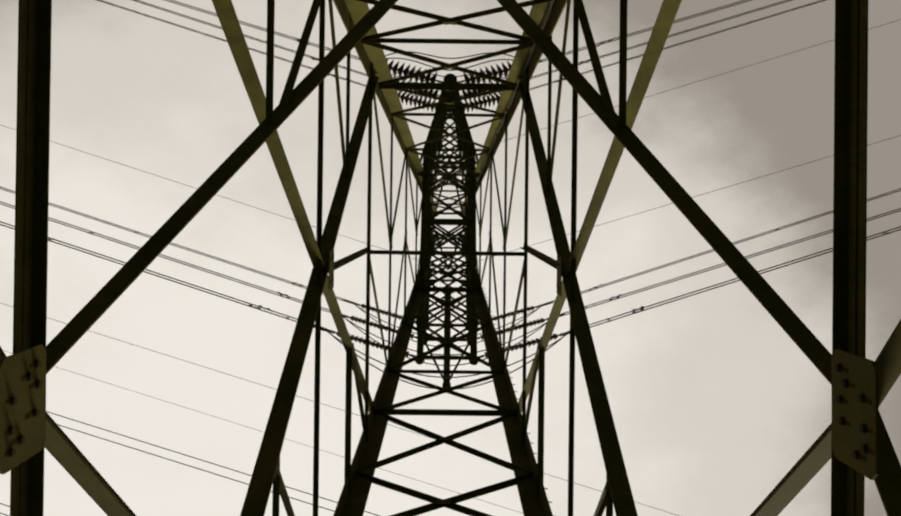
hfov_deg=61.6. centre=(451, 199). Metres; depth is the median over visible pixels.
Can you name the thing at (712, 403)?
sky
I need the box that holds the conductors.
[0,0,900,515]
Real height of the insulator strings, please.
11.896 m
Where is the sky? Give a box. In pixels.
[0,0,900,515]
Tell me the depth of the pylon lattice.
7.65 m
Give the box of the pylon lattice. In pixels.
[0,0,900,515]
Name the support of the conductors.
on the pylon lattice

